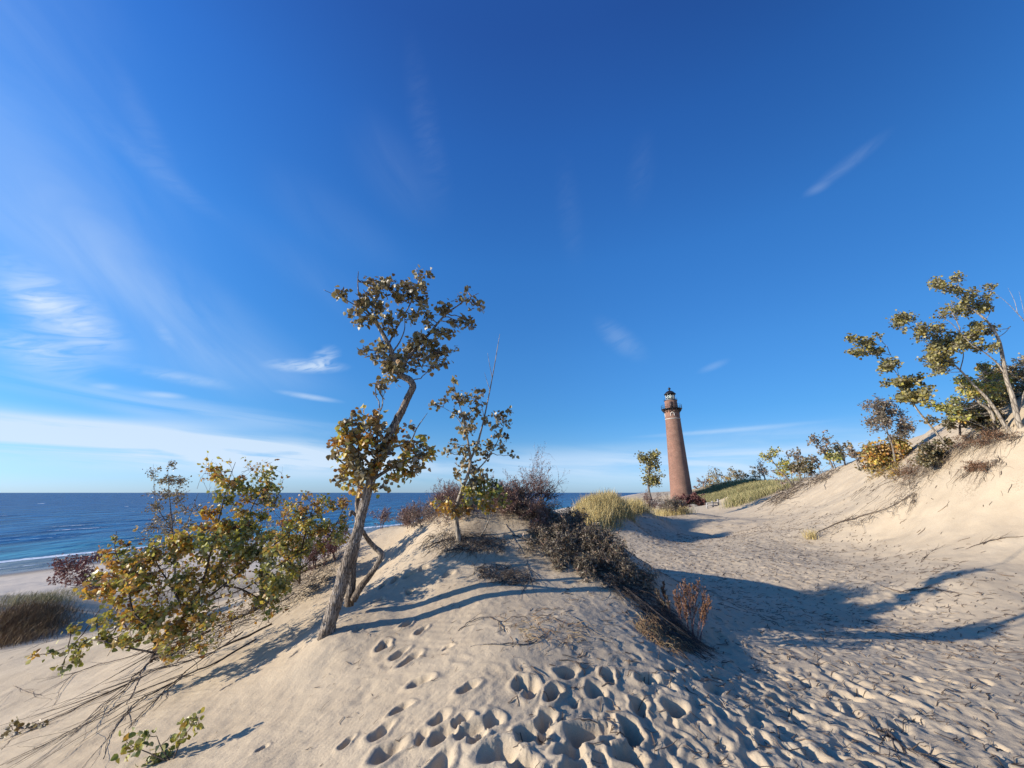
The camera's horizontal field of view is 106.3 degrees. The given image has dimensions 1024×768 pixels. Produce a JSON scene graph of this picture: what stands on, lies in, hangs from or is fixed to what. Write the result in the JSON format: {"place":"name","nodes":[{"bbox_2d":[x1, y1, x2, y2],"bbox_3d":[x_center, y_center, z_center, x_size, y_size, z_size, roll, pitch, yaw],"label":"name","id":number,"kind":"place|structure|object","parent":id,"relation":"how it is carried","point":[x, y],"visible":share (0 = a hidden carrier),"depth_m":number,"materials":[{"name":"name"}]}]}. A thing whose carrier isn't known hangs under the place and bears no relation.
{"place":"outdoors","nodes":[
{"label":"outdoors","id":0,"kind":"place"},
{"bbox_2d":[0,596,97,648],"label":"marram grass","id":1,"kind":"structure","parent":0,"point":[38,617],"depth_m":13.98,"materials":[{"name":"plant"}]},
{"bbox_2d":[0,586,98,611],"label":"marram grass","id":2,"kind":"structure","parent":0,"point":[60,596],"depth_m":19.46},
{"bbox_2d":[0,493,637,572],"bbox_3d":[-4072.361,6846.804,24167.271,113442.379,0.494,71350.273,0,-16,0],"label":"lake","id":3,"kind":"structure","parent":0,"point":[39,530],"depth_m":128.80,"materials":[{"name":"liquid"}]},
{"bbox_2d":[0,395,1023,767],"bbox_3d":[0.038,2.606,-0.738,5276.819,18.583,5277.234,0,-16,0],"label":"sand ground","id":4,"kind":"structure","parent":0,"point":[264,709],"depth_m":4.54,"materials":[{"name":"sand"}]},
{"bbox_2d":[0,716,51,738],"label":"cottonwood sprig","id":5,"kind":"object","parent":4,"relation":"on","point":[17,724],"visible":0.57,"depth_m":4.81,"materials":[{"name":"green plant"}]},
{"bbox_2d":[11,648,151,727],"bbox_3d":[-7.158,4.967,6.613,1.538,0.616,2.888,15,-22,-42],"label":"fallen branch","id":6,"kind":"object","parent":4,"relation":"on","point":[79,671],"visible":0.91,"depth_m":6.97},
{"bbox_2d":[1,667,162,749],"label":"fallen branch","id":7,"kind":"object","parent":4,"relation":"on","point":[58,716],"visible":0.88,"depth_m":5.11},
{"bbox_2d":[46,550,126,627],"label":"purple shrub","id":8,"kind":"object","parent":4,"relation":"on","point":[72,565],"visible":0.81,"depth_m":7.76,"materials":[{"name":"red plant"}]},
{"bbox_2d":[0,672,185,767],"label":"fallen branch","id":9,"kind":"object","parent":4,"relation":"on","point":[81,725],"visible":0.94,"depth_m":4.33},
{"bbox_2d":[12,613,211,767],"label":"fallen branch","id":10,"kind":"object","parent":4,"relation":"on","point":[88,718],"visible":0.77,"depth_m":5.02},
{"bbox_2d":[0,623,271,735],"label":"fallen branch","id":11,"kind":"object","parent":4,"relation":"on","point":[238,639],"visible":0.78,"depth_m":5.59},
{"bbox_2d":[31,639,256,767],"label":"fallen branch","id":12,"kind":"object","parent":4,"relation":"on","point":[180,677],"visible":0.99,"depth_m":4.74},
{"bbox_2d":[110,707,204,766],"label":"cottonwood sprig","id":13,"kind":"object","parent":4,"relation":"on","point":[155,757],"visible":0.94,"depth_m":3.23,"materials":[{"name":"green plant"}]},
{"bbox_2d":[108,631,242,732],"bbox_3d":[-4.082,3.783,4.938,0.844,0.352,2.590,0,-16,0],"label":"fallen branch","id":14,"kind":"object","parent":4,"relation":"on","point":[162,693],"visible":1,"depth_m":4.72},
{"bbox_2d":[141,461,213,574],"bbox_3d":[-7.787,3.218,8.903,1.949,2.934,1.109,3,-16,-12],"label":"twiggy sapling","id":15,"kind":"object","parent":4,"relation":"on","point":[165,496],"visible":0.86,"depth_m":9.00,"materials":[{"name":"green plant"}]},
{"bbox_2d":[24,451,335,677],"bbox_3d":[-4.446,2.376,5.410,3.250,2.914,2.196,0,-16,0],"label":"cottonwood bush","id":16,"kind":"object","parent":4,"relation":"on","point":[130,575],"visible":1,"depth_m":5.12,"materials":[{"name":"green plant"}]},
{"bbox_2d":[116,605,261,684],"bbox_3d":[-5.248,4.111,6.393,0.981,0.644,2.217,-4,-16,14],"label":"fallen branch","id":17,"kind":"object","parent":4,"relation":"on","point":[202,633],"visible":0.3,"depth_m":6.81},
{"bbox_2d":[90,570,307,710],"bbox_3d":[-5.587,4.409,7.411,2.832,1.439,4.584,12,-20,-37],"label":"dead grass clump","id":18,"kind":"object","parent":4,"relation":"on","point":[245,622],"visible":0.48,"depth_m":6.51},
{"bbox_2d":[276,556,342,610],"bbox_3d":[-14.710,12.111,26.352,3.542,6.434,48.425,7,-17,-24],"label":"dead grass clump","id":19,"kind":"object","parent":4,"relation":"on","point":[309,585],"visible":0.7,"depth_m":7.22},
{"bbox_2d":[268,490,353,586],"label":"cottonwood bush","id":20,"kind":"object","parent":4,"relation":"on","point":[306,526],"visible":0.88,"depth_m":7.10,"materials":[{"name":"green plant"}]},
{"bbox_2d":[280,521,350,573],"bbox_3d":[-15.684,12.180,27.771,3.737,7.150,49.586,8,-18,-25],"label":"bare shrub","id":21,"kind":"object","parent":4,"relation":"on","point":[331,548],"visible":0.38,"depth_m":8.03,"materials":[{"name":"red plant"}]},
{"bbox_2d":[368,499,420,528],"bbox_3d":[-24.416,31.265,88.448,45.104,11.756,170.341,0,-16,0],"label":"bare shrub","id":22,"kind":"object","parent":4,"relation":"on","point":[383,516],"visible":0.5,"depth_m":8.43,"materials":[{"name":"brown plant"}]},
{"bbox_2d":[317,264,484,640],"bbox_3d":[-1.579,0.634,5.288,2.322,5.160,1.010,0,-16,0],"label":"cottonwood tree","id":23,"kind":"object","parent":4,"relation":"on","point":[393,362],"visible":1,"depth_m":5.30,"materials":[{"name":"green plant"}]},
{"bbox_2d":[385,490,457,531],"bbox_3d":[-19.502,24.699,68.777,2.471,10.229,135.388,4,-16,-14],"label":"bare shrub","id":24,"kind":"object","parent":4,"relation":"on","point":[415,516],"visible":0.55,"depth_m":7.84,"materials":[{"name":"brown plant"}]},
{"bbox_2d":[410,486,483,530],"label":"bare shrub","id":25,"kind":"object","parent":4,"relation":"on","point":[455,499],"visible":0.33,"depth_m":7.30,"materials":[{"name":"brown plant"}]},
{"bbox_2d":[430,478,471,509],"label":"bare shrub","id":26,"kind":"object","parent":4,"relation":"on","point":[441,494],"visible":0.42,"depth_m":7.92,"materials":[{"name":"brown plant"}]},
{"bbox_2d":[407,528,521,562],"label":"dead grass clump","id":27,"kind":"object","parent":4,"relation":"on","point":[475,542],"visible":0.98,"depth_m":6.36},
{"bbox_2d":[428,335,518,541],"bbox_3d":[-0.685,0.886,7.017,1.631,3.913,0.694,8,-18,-26],"label":"young cottonwood tree","id":28,"kind":"object","parent":4,"relation":"on","point":[469,488],"visible":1,"depth_m":6.88,"materials":[{"name":"green plant"}]},
{"bbox_2d":[464,559,546,589],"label":"dead grass clump","id":29,"kind":"object","parent":4,"relation":"on","point":[506,575],"visible":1,"depth_m":5.51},
{"bbox_2d":[470,629,550,646],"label":"fallen branch","id":30,"kind":"object","parent":4,"relation":"on","point":[531,642],"visible":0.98,"depth_m":3.66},
{"bbox_2d":[485,470,537,508],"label":"bare shrub","id":31,"kind":"object","parent":4,"relation":"on","point":[506,487],"visible":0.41,"depth_m":7.71,"materials":[{"name":"brown plant"}]},
{"bbox_2d":[494,486,557,530],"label":"bare shrub","id":32,"kind":"object","parent":4,"relation":"on","point":[513,503],"visible":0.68,"depth_m":7.14,"materials":[{"name":"brown plant"}]},
{"bbox_2d":[506,525,546,599],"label":"fallen branch","id":33,"kind":"object","parent":4,"relation":"on","point":[527,568],"visible":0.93,"depth_m":5.65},
{"bbox_2d":[501,487,564,528],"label":"bare shrub","id":34,"kind":"object","parent":4,"relation":"on","point":[519,506],"visible":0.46,"depth_m":7.37,"materials":[{"name":"brown plant"}]},
{"bbox_2d":[492,608,590,649],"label":"dead grass clump","id":35,"kind":"object","parent":4,"relation":"on","point":[521,629],"visible":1,"depth_m":3.94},
{"bbox_2d":[511,515,578,557],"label":"curled leaf shrub","id":36,"kind":"object","parent":4,"relation":"on","point":[547,538],"visible":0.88,"depth_m":6.33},
{"bbox_2d":[519,441,570,506],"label":"bare shrub","id":37,"kind":"object","parent":4,"relation":"on","point":[543,491],"visible":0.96,"depth_m":7.78,"materials":[{"name":"brown plant"}]},
{"bbox_2d":[547,504,601,542],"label":"curled leaf shrub","id":38,"kind":"object","parent":4,"relation":"on","point":[578,516],"visible":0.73,"depth_m":7.00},
{"bbox_2d":[520,502,639,587],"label":"bare shrub","id":39,"kind":"object","parent":4,"relation":"on","point":[584,546],"visible":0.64,"depth_m":6.31,"materials":[{"name":"brown plant"}]},
{"bbox_2d":[550,547,614,582],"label":"curled leaf shrub","id":40,"kind":"object","parent":4,"relation":"on","point":[583,565],"visible":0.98,"depth_m":5.74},
{"bbox_2d":[565,523,611,555],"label":"curled leaf shrub","id":41,"kind":"object","parent":4,"relation":"on","point":[574,549],"visible":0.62,"depth_m":6.24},
{"bbox_2d":[562,613,625,655],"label":"fallen branch","id":42,"kind":"object","parent":4,"relation":"on","point":[595,632],"visible":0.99,"depth_m":4.03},
{"bbox_2d":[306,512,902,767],"bbox_3d":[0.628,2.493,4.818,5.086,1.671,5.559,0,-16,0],"label":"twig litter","id":43,"kind":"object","parent":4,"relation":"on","point":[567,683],"visible":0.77,"depth_m":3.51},
{"bbox_2d":[588,521,629,564],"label":"curled leaf shrub","id":44,"kind":"object","parent":4,"relation":"on","point":[617,550],"visible":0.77,"depth_m":6.15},
{"bbox_2d":[583,511,638,539],"bbox_3d":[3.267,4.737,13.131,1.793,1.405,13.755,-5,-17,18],"label":"shrub","id":45,"kind":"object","parent":4,"relation":"on","point":[605,524],"depth_m":7.32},
{"bbox_2d":[571,487,653,529],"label":"marram grass","id":46,"kind":"structure","parent":4,"relation":"on","point":[610,506],"depth_m":18.34,"materials":[{"name":"plant"}]},
{"bbox_2d":[513,534,719,662],"bbox_3d":[1.163,2.858,5.476,0.474,1.131,3.237,12,-20,-37],"label":"fallen branch","id":47,"kind":"object","parent":4,"relation":"on","point":[618,587],"visible":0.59,"depth_m":5.32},
{"bbox_2d":[607,543,659,590],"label":"curled leaf shrub","id":48,"kind":"object","parent":4,"relation":"on","point":[646,577],"visible":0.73,"depth_m":5.69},
{"bbox_2d":[577,555,717,666],"bbox_3d":[1.949,2.926,5.286,0.944,0.837,2.325,10,-19,-33],"label":"fallen branch","id":49,"kind":"object","parent":4,"relation":"on","point":[649,604],"visible":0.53,"depth_m":5.21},
{"bbox_2d":[635,448,665,500],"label":"dune tree","id":50,"kind":"object","parent":4,"relation":"on","point":[652,481],"visible":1,"depth_m":43.85,"materials":[{"name":"green plant"}]},
{"bbox_2d":[640,489,664,510],"bbox_3d":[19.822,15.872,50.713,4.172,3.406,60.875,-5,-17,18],"label":"shrub","id":51,"kind":"object","parent":4,"relation":"on","point":[652,504],"visible":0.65,"depth_m":24.43,"materials":[{"name":"brown plant"}]},
{"bbox_2d":[588,561,728,662],"bbox_3d":[1.876,2.965,5.176,1.403,0.882,2.107,10,-19,-32],"label":"dead grass clump","id":52,"kind":"object","parent":4,"relation":"on","point":[675,621],"visible":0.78,"depth_m":5.03,"materials":[{"name":"plant"}]},
{"bbox_2d":[652,588,670,614],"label":"plume plant","id":53,"kind":"object","parent":4,"relation":"on","point":[661,601],"visible":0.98,"depth_m":5.17,"materials":[{"name":"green plant"}]},
{"bbox_2d":[661,580,666,600],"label":"plume plant","id":54,"kind":"object","parent":4,"relation":"on","point":[663,591],"visible":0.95,"depth_m":5.37,"materials":[{"name":"orange plant"}]},
{"bbox_2d":[636,503,698,523],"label":"marram grass","id":55,"kind":"structure","parent":4,"relation":"on","point":[664,513],"depth_m":28.23,"materials":[{"name":"plant"}]},
{"bbox_2d":[623,612,716,663],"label":"dead grass clump","id":56,"kind":"object","parent":4,"relation":"on","point":[660,641],"visible":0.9,"depth_m":4.36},
{"bbox_2d":[657,492,688,515],"bbox_3d":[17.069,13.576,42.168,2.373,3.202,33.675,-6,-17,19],"label":"shrub","id":57,"kind":"object","parent":4,"relation":"on","point":[673,504],"visible":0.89,"depth_m":27.89,"materials":[{"name":"brown plant"}]},
{"bbox_2d":[661,388,691,498],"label":"lighthouse","id":58,"kind":"object","parent":4,"relation":"on","point":[679,479],"visible":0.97,"depth_m":112.23,"materials":[{"name":"brick"}]},
{"bbox_2d":[672,583,688,629],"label":"plume plant","id":59,"kind":"object","parent":4,"relation":"on","point":[678,604],"visible":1,"depth_m":5.03,"materials":[{"name":"orange plant"}]},
{"bbox_2d":[672,492,706,506],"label":"shrub","id":60,"kind":"object","parent":4,"relation":"on","point":[693,498],"visible":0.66,"depth_m":68.42,"materials":[{"name":"red plant"}]},
{"bbox_2d":[683,577,700,637],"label":"plume plant","id":61,"kind":"object","parent":4,"relation":"on","point":[689,596],"visible":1,"depth_m":5.00,"materials":[{"name":"orange plant"}]},
{"bbox_2d":[693,476,712,488],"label":"dune tree","id":62,"kind":"object","parent":4,"relation":"on","point":[702,483],"visible":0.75,"depth_m":117.72,"materials":[{"name":"green plant"}]},
{"bbox_2d":[697,586,711,641],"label":"plume plant","id":63,"kind":"object","parent":4,"relation":"on","point":[704,609],"visible":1,"depth_m":4.90,"materials":[{"name":"orange plant"}]},
{"bbox_2d":[706,499,718,508],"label":"rail fence","id":64,"kind":"object","parent":4,"relation":"on","point":[712,505],"visible":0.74,"depth_m":52.60,"materials":[{"name":"grey wood"}]},
{"bbox_2d":[705,468,727,481],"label":"dune tree","id":65,"kind":"object","parent":4,"relation":"on","point":[713,476],"visible":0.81,"depth_m":123.52,"materials":[{"name":"green plant"}]},
{"bbox_2d":[727,466,745,478],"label":"dune tree","id":66,"kind":"object","parent":4,"relation":"on","point":[734,472],"visible":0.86,"depth_m":122.50,"materials":[{"name":"green plant"}]},
{"bbox_2d":[692,475,805,503],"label":"marram grass","id":67,"kind":"structure","parent":4,"relation":"on","point":[714,492],"depth_m":111.25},
{"bbox_2d":[720,478,798,508],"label":"marram grass","id":68,"kind":"structure","parent":4,"relation":"on","point":[746,494],"depth_m":49.16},
{"bbox_2d":[748,464,771,478],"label":"dune tree","id":69,"kind":"object","parent":4,"relation":"on","point":[753,472],"visible":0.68,"depth_m":120.67,"materials":[{"name":"green plant"}]},
{"bbox_2d":[755,458,768,479],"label":"dune tree","id":70,"kind":"object","parent":4,"relation":"on","point":[762,469],"visible":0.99,"depth_m":115.21,"materials":[{"name":"green plant"}]},
{"bbox_2d":[508,511,1023,767],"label":"twig litter","id":71,"kind":"object","parent":4,"relation":"on","point":[874,682],"visible":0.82,"depth_m":4.94,"materials":[{"name":"wood"}]},
{"bbox_2d":[759,446,791,484],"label":"dune tree","id":72,"kind":"object","parent":4,"relation":"on","point":[774,455],"visible":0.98,"depth_m":43.14,"materials":[{"name":"green plant"}]},
{"bbox_2d":[776,462,804,483],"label":"dune tree","id":73,"kind":"object","parent":4,"relation":"on","point":[792,474],"visible":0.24,"depth_m":42.73,"materials":[{"name":"plant"}]},
{"bbox_2d":[785,447,808,480],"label":"dune tree","id":74,"kind":"object","parent":4,"relation":"on","point":[795,457],"visible":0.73,"depth_m":41.16,"materials":[{"name":"green plant"}]},
{"bbox_2d":[789,457,815,480],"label":"dune tree","id":75,"kind":"object","parent":4,"relation":"on","point":[805,469],"visible":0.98,"depth_m":39.02,"materials":[{"name":"green plant"}]},
{"bbox_2d":[753,457,862,509],"bbox_3d":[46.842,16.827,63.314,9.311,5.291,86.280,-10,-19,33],"label":"brush pile","id":76,"kind":"object","parent":4,"relation":"on","point":[786,493],"visible":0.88,"depth_m":32.38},
{"bbox_2d":[799,454,821,475],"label":"dune tree","id":77,"kind":"object","parent":4,"relation":"on","point":[812,459],"visible":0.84,"depth_m":38.86,"materials":[{"name":"green plant"}]},
{"bbox_2d":[801,528,820,539],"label":"grass tuft","id":78,"kind":"object","parent":4,"relation":"on","point":[812,535],"visible":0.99,"depth_m":14.00,"materials":[{"name":"plant"}]},
{"bbox_2d":[806,429,838,468],"bbox_3d":[25.694,5.412,31.850,2.130,3.160,1.779,-7,-17,22],"label":"dune tree","id":79,"kind":"object","parent":4,"relation":"on","point":[823,450],"visible":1,"depth_m":31.58,"materials":[{"name":"green plant"}]},
{"bbox_2d":[637,406,1016,619],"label":"twig litter","id":80,"kind":"object","parent":4,"relation":"on","point":[853,539],"visible":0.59,"depth_m":12.43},
{"bbox_2d":[821,449,843,467],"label":"dune tree","id":81,"kind":"object","parent":4,"relation":"on","point":[833,458],"visible":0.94,"depth_m":31.37,"materials":[{"name":"green plant"}]},
{"bbox_2d":[831,440,852,465],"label":"dune tree","id":82,"kind":"object","parent":4,"relation":"on","point":[838,448],"visible":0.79,"depth_m":31.58,"materials":[{"name":"green plant"}]},
{"bbox_2d":[845,446,863,470],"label":"dune tree","id":83,"kind":"object","parent":4,"relation":"on","point":[853,454],"visible":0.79,"depth_m":26.55,"materials":[{"name":"green plant"}]},
{"bbox_2d":[808,498,903,537],"bbox_3d":[12.173,4.725,13.684,1.876,1.580,2.724,13,-20,-38],"label":"brush pile","id":84,"kind":"object","parent":4,"relation":"on","point":[864,518],"visible":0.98,"depth_m":13.46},
{"bbox_2d":[807,482,927,538],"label":"fallen branch","id":85,"kind":"object","parent":4,"relation":"on","point":[848,519],"visible":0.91,"depth_m":13.89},
{"bbox_2d":[854,443,897,471],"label":"leafy bush","id":86,"kind":"object","parent":4,"relation":"on","point":[862,468],"visible":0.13,"depth_m":18.13,"materials":[{"name":"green plant"}]},
{"bbox_2d":[857,436,912,472],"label":"leafy bush","id":87,"kind":"object","parent":4,"relation":"on","point":[873,457],"visible":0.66,"depth_m":17.11,"materials":[{"name":"plant"}]},
{"bbox_2d":[866,454,906,483],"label":"bare shrub","id":88,"kind":"object","parent":4,"relation":"on","point":[891,473],"visible":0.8,"depth_m":15.07,"materials":[{"name":"plant"}]},
{"bbox_2d":[857,393,917,464],"bbox_3d":[16.850,2.064,17.018,2.074,3.453,1.514,-5,-17,18],"label":"twiggy sapling","id":89,"kind":"object","parent":4,"relation":"on","point":[881,418],"visible":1,"depth_m":17.08,"materials":[{"name":"green plant"}]},
{"bbox_2d":[844,332,945,444],"bbox_3d":[12.689,0.016,12.745,2.487,3.936,1.470,0,-16,0],"label":"cottonwood tree","id":90,"kind":"object","parent":4,"relation":"on","point":[904,384],"visible":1,"depth_m":12.84,"materials":[{"name":"green plant"}]},
{"bbox_2d":[852,469,939,506],"bbox_3d":[14.062,4.099,14.956,1.769,1.455,5.649,-6,-17,19],"label":"brush pile","id":91,"kind":"object","parent":4,"relation":"on","point":[877,488],"visible":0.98,"depth_m":14.97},
{"bbox_2d":[869,711,928,743],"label":"fallen branch","id":92,"kind":"object","parent":4,"relation":"on","point":[892,729],"visible":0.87,"depth_m":3.25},
{"bbox_2d":[887,479,921,523],"bbox_3d":[13.026,3.873,12.617,1.086,1.479,1.225,-9,-18,29],"label":"brush pile","id":93,"kind":"object","parent":4,"relation":"on","point":[912,491],"visible":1,"depth_m":12.72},
{"bbox_2d":[877,728,960,767],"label":"fallen branch","id":94,"kind":"object","parent":4,"relation":"on","point":[888,733],"visible":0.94,"depth_m":2.91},
{"bbox_2d":[883,441,955,496],"bbox_3d":[14.200,2.955,13.413,3.502,2.146,2.315,14,-21,-41],"label":"brush pile","id":95,"kind":"object","parent":4,"relation":"on","point":[922,474],"visible":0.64,"depth_m":13.09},
{"bbox_2d":[890,441,952,480],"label":"bare shrub","id":96,"kind":"object","parent":4,"relation":"on","point":[907,471],"visible":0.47,"depth_m":13.58,"materials":[{"name":"orange plant"}]},
{"bbox_2d":[880,581,978,597],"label":"fallen branch","id":97,"kind":"object","parent":4,"relation":"on","point":[941,590],"visible":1,"depth_m":7.92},
{"bbox_2d":[909,436,955,467],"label":"leafy bush","id":98,"kind":"object","parent":4,"relation":"on","point":[929,458],"visible":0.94,"depth_m":12.71,"materials":[{"name":"green plant"}]},
{"bbox_2d":[885,309,1007,429],"bbox_3d":[13.248,-0.500,11.848,2.749,4.294,1.268,3,-16,-9],"label":"cottonwood tree","id":99,"kind":"object","parent":4,"relation":"on","point":[941,351],"visible":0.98,"depth_m":11.84,"materials":[{"name":"green plant"}]},
{"bbox_2d":[919,398,1009,434],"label":"leafy bush","id":100,"kind":"object","parent":4,"relation":"on","point":[982,421],"visible":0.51,"depth_m":12.00,"materials":[{"name":"green plant"}]},
{"bbox_2d":[925,361,1017,430],"bbox_3d":[14.675,0.341,12.100,3.202,2.355,1.188,2,-16,-7],"label":"cottonwood tree","id":101,"kind":"object","parent":4,"relation":"on","point":[994,381],"visible":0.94,"depth_m":11.89,"materials":[{"name":"green plant"}]},
{"bbox_2d":[925,270,1023,428],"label":"cottonwood tree","id":102,"kind":"object","parent":4,"relation":"on","point":[964,306],"visible":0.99,"depth_m":11.83,"materials":[{"name":"green plant"}]},
{"bbox_2d":[959,459,993,474],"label":"bare shrub","id":103,"kind":"object","parent":4,"relation":"on","point":[973,465],"visible":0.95,"depth_m":11.10,"materials":[{"name":"orange plant"}]},
{"bbox_2d":[934,420,1023,471],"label":"brush pile","id":104,"kind":"object","parent":4,"relation":"on","point":[972,448],"visible":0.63,"depth_m":11.61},
{"bbox_2d":[946,451,1013,490],"bbox_3d":[13.409,2.542,11.012,0.945,1.199,1.558,-1,-16,5],"label":"brush pile","id":105,"kind":"object","parent":4,"relation":"on","point":[987,468],"visible":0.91,"depth_m":10.96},
{"bbox_2d":[947,423,1017,448],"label":"bare shrub","id":106,"kind":"object","parent":4,"relation":"on","point":[987,432],"visible":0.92,"depth_m":11.53,"materials":[{"name":"orange plant"}]},
{"bbox_2d":[961,353,1023,409],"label":"leafy bush","id":107,"kind":"object","parent":4,"relation":"on","point":[1018,390],"visible":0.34,"depth_m":12.90,"materials":[{"name":"green plant"}]},
{"bbox_2d":[967,532,1022,548],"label":"fallen branch","id":108,"kind":"object","parent":4,"relation":"on","point":[992,539],"visible":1,"depth_m":9.25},
{"bbox_2d":[992,291,1023,375],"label":"cottonwood tree","id":109,"kind":"object","parent":4,"relation":"on","point":[1020,362],"visible":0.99,"depth_m":12.85,"materials":[{"name":"brown plant"}]},
{"bbox_2d":[0,0,1023,492],"label":"sky","id":110,"kind":"structure","parent":0,"point":[700,200],"materials":[{"name":"blue"}]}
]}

